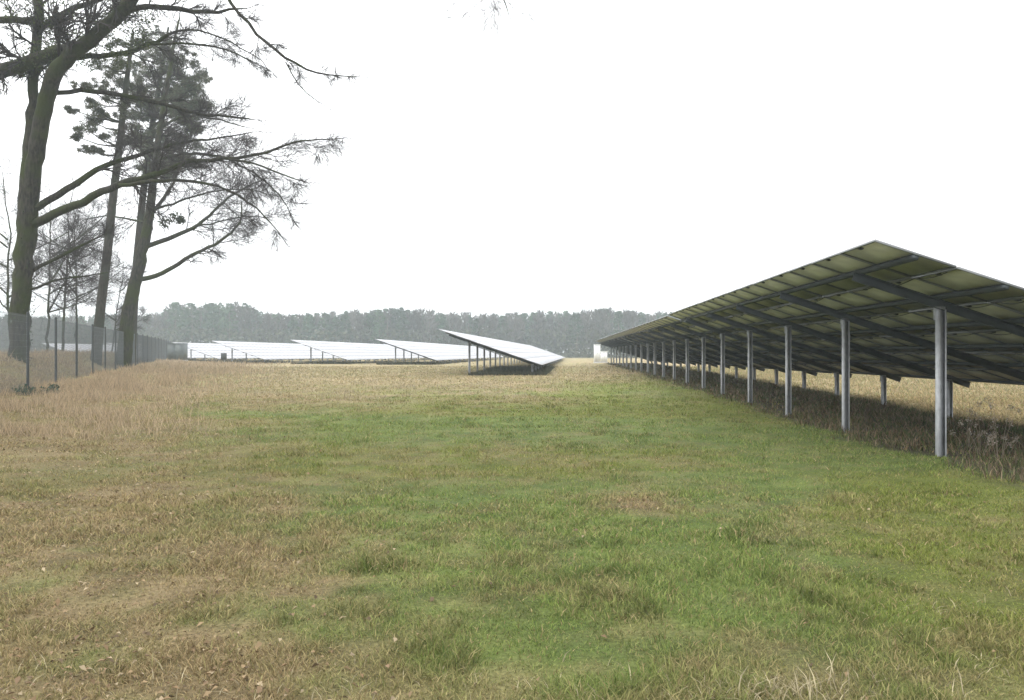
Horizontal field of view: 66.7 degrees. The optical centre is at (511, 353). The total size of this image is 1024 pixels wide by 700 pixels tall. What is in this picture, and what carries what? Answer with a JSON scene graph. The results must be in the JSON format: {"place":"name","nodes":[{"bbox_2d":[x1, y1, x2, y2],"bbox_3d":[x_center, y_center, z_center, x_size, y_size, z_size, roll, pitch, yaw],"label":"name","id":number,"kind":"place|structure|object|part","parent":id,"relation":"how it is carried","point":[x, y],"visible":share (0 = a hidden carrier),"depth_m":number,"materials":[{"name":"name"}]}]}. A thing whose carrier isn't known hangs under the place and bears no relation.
{"place":"outdoors","nodes":[
{"label":"outdoors","id":0,"kind":"place"},
{"bbox_2d":[0,352,1023,699],"bbox_3d":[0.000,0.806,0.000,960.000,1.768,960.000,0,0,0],"label":"ground","id":1,"kind":"structure","parent":0,"point":[598,658],"depth_m":6.64,"materials":[{"name":"green plant"}]},
{"bbox_2d":[13,383,59,395],"bbox_3d":[-15.136,1.208,24.255,1.259,0.546,2.044,0,0,0],"label":"ivy bush","id":2,"kind":"object","parent":1,"relation":"on","point":[23,389],"visible":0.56,"depth_m":24.17,"materials":[{"name":"green plant"}]},
{"bbox_2d":[0,146,103,311],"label":"bare tree","id":3,"kind":"object","parent":1,"relation":"on","point":[8,282],"visible":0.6,"depth_m":47.95,"materials":[{"name":"brown plant"}]},
{"bbox_2d":[13,197,131,336],"bbox_3d":[-33.647,-6.204,59.732,9.613,13.111,7.405,0,0,0],"label":"bare tree","id":4,"kind":"object","parent":1,"relation":"on","point":[95,266],"visible":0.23,"depth_m":60.15,"materials":[{"name":"grey plant"}]},
{"bbox_2d":[0,167,149,350],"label":"bare tree","id":5,"kind":"object","parent":1,"relation":"on","point":[93,208],"visible":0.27,"depth_m":65.73,"materials":[{"name":"grey plant"}]},
{"bbox_2d":[12,169,139,349],"bbox_3d":[-28.880,-6.030,52.658,7.840,12.779,7.740,0,0,32],"label":"bare tree","id":6,"kind":"object","parent":1,"relation":"on","point":[50,277],"visible":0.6,"depth_m":51.91,"materials":[{"name":"brown plant"}]},
{"bbox_2d":[42,343,113,350],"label":"solar panel table","id":7,"kind":"object","parent":1,"relation":"on","point":[68,346],"visible":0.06,"depth_m":122.21,"materials":[{"name":"white glass"}]},
{"bbox_2d":[0,311,170,394],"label":"wire fence","id":8,"kind":"object","parent":1,"relation":"on","point":[152,349],"visible":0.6,"depth_m":33.52,"materials":[{"name":"grey metal"}]},
{"bbox_2d":[62,32,154,364],"bbox_3d":[-24.285,-9.363,46.836,4.779,20.771,4.742,0,0,-41],"label":"pine tree","id":9,"kind":"object","parent":1,"relation":"on","point":[99,115],"visible":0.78,"depth_m":46.78,"materials":[{"name":"green plant"}]},
{"bbox_2d":[84,249,153,345],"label":"bare tree","id":10,"kind":"object","parent":1,"relation":"on","point":[118,319],"visible":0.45,"depth_m":69.81,"materials":[{"name":"grey plant"}]},
{"bbox_2d":[110,343,212,358],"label":"solar panel table","id":11,"kind":"object","parent":1,"relation":"on","point":[195,354],"visible":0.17,"depth_m":129.70,"materials":[{"name":"white glass"}]},
{"bbox_2d":[106,23,217,365],"bbox_3d":[-26.938,-12.376,59.935,8.730,26.896,5.476,0,0,0],"label":"pine tree","id":12,"kind":"object","parent":1,"relation":"on","point":[190,84],"visible":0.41,"depth_m":59.44,"materials":[{"name":"green plant"}]},
{"bbox_2d":[167,343,187,360],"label":"transformer kiosk","id":13,"kind":"object","parent":1,"relation":"on","point":[177,351],"visible":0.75,"depth_m":98.18,"materials":[{"name":"concrete"}]},
{"bbox_2d":[167,344,174,359],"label":"door","id":14,"kind":"structure","parent":13,"relation":"in","point":[170,347],"depth_m":98.19,"materials":[{"name":"grey paint"}]},
{"bbox_2d":[175,344,181,359],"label":"door","id":15,"kind":"structure","parent":13,"relation":"in","point":[178,347],"depth_m":98.19,"materials":[{"name":"grey paint"}]},
{"bbox_2d":[71,2,311,367],"bbox_3d":[-22.491,-11.165,53.594,17.750,26.546,6.784,0,0,0],"label":"broadleaf tree","id":16,"kind":"object","parent":1,"relation":"on","point":[129,306],"visible":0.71,"depth_m":52.93,"materials":[{"name":"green plant"}]},
{"bbox_2d":[172,342,265,360],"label":"solar panel table","id":17,"kind":"object","parent":1,"relation":"on","point":[213,350],"visible":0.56,"depth_m":114.48,"materials":[{"name":"white glass"}]},
{"bbox_2d":[221,351,226,361],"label":"inverter","id":18,"kind":"object","parent":1,"relation":"on","point":[224,356],"visible":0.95,"depth_m":89.74,"materials":[{"name":"metal"}]},
{"bbox_2d":[213,341,318,361],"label":"solar panel table","id":19,"kind":"object","parent":1,"relation":"on","point":[268,351],"visible":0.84,"depth_m":101.96,"materials":[{"name":"white glass"}]},
{"bbox_2d":[0,0,558,361],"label":"broadleaf tree","id":20,"kind":"object","parent":1,"relation":"on","point":[58,59],"visible":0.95,"depth_m":31.52,"materials":[{"name":"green plant"}]},
{"bbox_2d":[277,343,338,360],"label":"solar panel table","id":21,"kind":"object","parent":1,"relation":"on","point":[316,353],"visible":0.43,"depth_m":118.55,"materials":[{"name":"white glass"}]},
{"bbox_2d":[0,301,680,357],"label":"wood","id":22,"kind":"object","parent":1,"relation":"on","point":[569,335],"visible":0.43,"depth_m":225.94,"materials":[{"name":"green plant"}]},
{"bbox_2d":[292,340,389,362],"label":"solar panel table","id":23,"kind":"object","parent":1,"relation":"on","point":[345,351],"visible":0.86,"depth_m":94.77,"materials":[{"name":"white glass"}]},
{"bbox_2d":[344,342,417,361],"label":"solar panel table","id":24,"kind":"object","parent":1,"relation":"on","point":[383,350],"visible":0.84,"depth_m":115.45,"materials":[{"name":"white glass"}]},
{"bbox_2d":[382,344,427,359],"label":"solar panel table","id":25,"kind":"object","parent":1,"relation":"on","point":[407,352],"visible":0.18,"depth_m":129.61,"materials":[{"name":"white glass"}]},
{"bbox_2d":[376,339,461,362],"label":"solar panel table","id":26,"kind":"object","parent":1,"relation":"on","point":[432,354],"visible":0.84,"depth_m":90.13,"materials":[{"name":"white glass"}]},
{"bbox_2d":[416,342,479,361],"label":"solar panel table","id":27,"kind":"object","parent":1,"relation":"on","point":[452,351],"visible":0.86,"depth_m":111.15,"materials":[{"name":"white glass"}]},
{"bbox_2d":[443,344,494,360],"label":"solar panel table","id":28,"kind":"object","parent":1,"relation":"on","point":[465,349],"visible":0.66,"depth_m":131.34,"materials":[{"name":"white glass"}]},
{"bbox_2d":[461,345,502,359],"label":"solar panel table","id":29,"kind":"object","parent":1,"relation":"on","point":[481,351],"visible":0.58,"depth_m":152.09,"materials":[{"name":"white glass"}]},
{"bbox_2d":[438,329,551,372],"bbox_3d":[-0.575,0.367,58.899,6.585,3.866,20.094,0,0,5],"label":"solar panel table","id":30,"kind":"object","parent":1,"relation":"on","point":[495,347],"visible":0.88,"depth_m":53.38,"materials":[{"name":"glass"}]},
{"bbox_2d":[0,383,1022,699],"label":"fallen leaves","id":31,"kind":"object","parent":1,"relation":"on","point":[194,595],"visible":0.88,"depth_m":4.59,"materials":[{"name":"brown plant"}]},
{"bbox_2d":[0,346,1023,699],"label":"dry grass","id":32,"kind":"structure","parent":1,"relation":"on","point":[110,384],"depth_m":25.90,"materials":[{"name":"beige plant"}]},
{"bbox_2d":[479,336,556,365],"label":"solar panel table","id":33,"kind":"object","parent":1,"relation":"on","point":[524,350],"visible":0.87,"depth_m":76.53,"materials":[{"name":"white glass"}]},
{"bbox_2d":[502,340,560,363],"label":"solar panel table","id":34,"kind":"object","parent":1,"relation":"on","point":[534,350],"visible":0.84,"depth_m":97.37,"materials":[{"name":"white glass"}]},
{"bbox_2d":[517,343,561,361],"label":"solar panel table","id":35,"kind":"object","parent":1,"relation":"on","point":[541,351],"visible":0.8,"depth_m":118.20,"materials":[{"name":"white glass"}]},
{"bbox_2d":[528,345,564,359],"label":"solar panel table","id":36,"kind":"object","parent":1,"relation":"on","point":[546,351],"visible":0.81,"depth_m":138.47,"materials":[{"name":"white glass"}]},
{"bbox_2d":[593,344,600,362],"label":"electrical cabinet","id":37,"kind":"object","parent":1,"relation":"on","point":[596,353],"visible":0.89,"depth_m":96.73,"materials":[{"name":"metal"}]},
{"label":"door","id":38,"kind":"part","parent":37,"relation":"part of","materials":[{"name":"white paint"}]},
{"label":"door","id":39,"kind":"part","parent":37,"relation":"part of","materials":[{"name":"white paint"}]},
{"bbox_2d":[600,351,607,362],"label":"electrical cabinet","id":40,"kind":"object","parent":1,"relation":"on","point":[603,356],"visible":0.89,"depth_m":98.73,"materials":[{"name":"metal"}]},
{"bbox_2d":[188,358,1023,483],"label":"weeds","id":41,"kind":"object","parent":1,"relation":"on","point":[907,416],"visible":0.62,"depth_m":20.00,"materials":[{"name":"brown plant"}]},
{"bbox_2d":[596,337,671,365],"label":"solar panel table","id":42,"kind":"object","parent":1,"relation":"on","point":[605,341],"visible":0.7,"depth_m":77.29,"materials":[{"name":"glass"}]},
{"bbox_2d":[606,331,717,372],"bbox_3d":[11.229,0.415,60.791,6.588,3.869,20.096,0,0,3],"label":"solar panel table","id":43,"kind":"object","parent":1,"relation":"on","point":[627,339],"visible":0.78,"depth_m":57.49,"materials":[{"name":"glass"}]},
{"bbox_2d":[624,315,833,387],"bbox_3d":[10.031,0.415,40.621,6.588,3.869,20.096,0,0,3],"label":"solar panel table","id":44,"kind":"object","parent":1,"relation":"on","point":[686,338],"visible":0.89,"depth_m":36.61,"materials":[{"name":"glass"}]},
{"bbox_2d":[668,239,1023,456],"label":"solar panel table","id":45,"kind":"object","parent":1,"relation":"on","point":[884,310],"visible":0.99,"depth_m":16.25,"materials":[{"name":"glass"}]},
{"bbox_2d":[947,401,997,446],"bbox_3d":[8.006,1.251,13.628,0.707,0.859,0.608,0,0,0],"label":"dry weed","id":46,"kind":"object","parent":1,"relation":"on","point":[972,411],"visible":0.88,"depth_m":13.61,"materials":[{"name":"brown plant"}]},
{"bbox_2d":[958,402,1007,455],"bbox_3d":[7.525,1.218,12.427,0.544,0.884,0.824,0,0,45],"label":"dry weed","id":47,"kind":"object","parent":1,"relation":"on","point":[989,437],"visible":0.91,"depth_m":12.39,"materials":[{"name":"brown plant"}]},
{"bbox_2d":[984,397,1021,457],"bbox_3d":[7.508,1.147,11.909,0.488,1.004,0.631,0,0,37],"label":"dry weed","id":48,"kind":"object","parent":1,"relation":"on","point":[1012,407],"visible":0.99,"depth_m":11.96,"materials":[{"name":"brown plant"}]},
{"bbox_2d":[0,0,1023,353],"label":"sky","id":49,"kind":"structure","parent":0,"point":[647,156],"materials":[{"name":"white"}]}
]}

